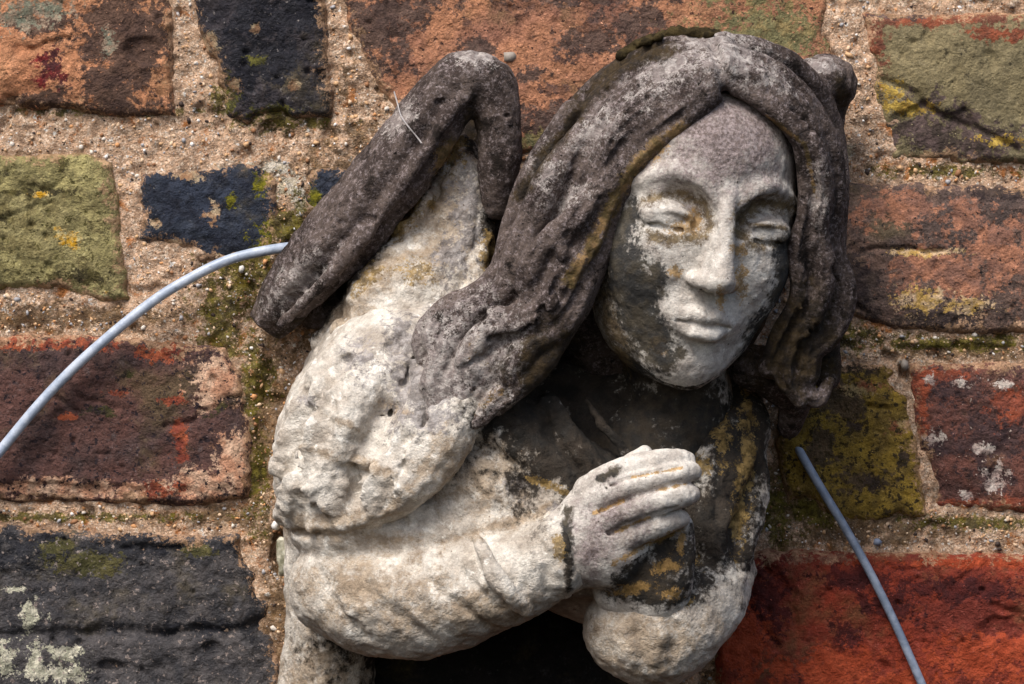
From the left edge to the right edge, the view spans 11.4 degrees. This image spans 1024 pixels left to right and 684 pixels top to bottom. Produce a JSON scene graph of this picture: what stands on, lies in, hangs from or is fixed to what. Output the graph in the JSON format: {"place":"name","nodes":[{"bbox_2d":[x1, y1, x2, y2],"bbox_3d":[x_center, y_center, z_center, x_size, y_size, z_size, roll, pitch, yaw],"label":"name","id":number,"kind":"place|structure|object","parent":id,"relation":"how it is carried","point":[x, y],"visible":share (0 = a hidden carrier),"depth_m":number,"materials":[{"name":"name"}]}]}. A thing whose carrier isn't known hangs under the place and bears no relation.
{"place":"outdoors","nodes":[
{"label":"outdoors","id":0,"kind":"place"},
{"bbox_2d":[0,0,1023,683],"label":"brick wall","id":1,"kind":"structure","parent":0,"point":[148,148],"depth_m":2.10,"materials":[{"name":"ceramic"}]},
{"bbox_2d":[0,242,287,458],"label":"cable","id":2,"kind":"object","parent":1,"relation":"attached to","point":[54,387],"visible":0.83,"depth_m":2.09,"materials":[{"name":"white plastic"}]},
{"bbox_2d":[250,31,857,683],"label":"angel statue","id":3,"kind":"object","parent":1,"relation":"attached to","point":[550,375],"visible":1,"depth_m":2.02,"materials":[{"name":"stone"}]},
{"bbox_2d":[394,91,421,143],"bbox_3d":[-0.044,-0.091,2.063,0.006,0.022,0.032,0,0,-22],"label":"thread","id":4,"kind":"object","parent":3,"relation":"on","point":[404,120],"visible":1,"depth_m":2.05},
{"bbox_2d":[615,25,720,60],"bbox_3d":[0.065,-0.118,2.023,0.039,0.014,0.035,0,0,44],"label":"moss clump","id":5,"kind":"object","parent":3,"relation":"on","point":[677,30],"visible":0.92,"depth_m":2.02,"materials":[{"name":"green plant"}]},
{"bbox_2d":[795,447,925,683],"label":"cable","id":6,"kind":"object","parent":1,"relation":"attached to","point":[825,495],"visible":1,"depth_m":2.09,"materials":[{"name":"white plastic"}]}
]}

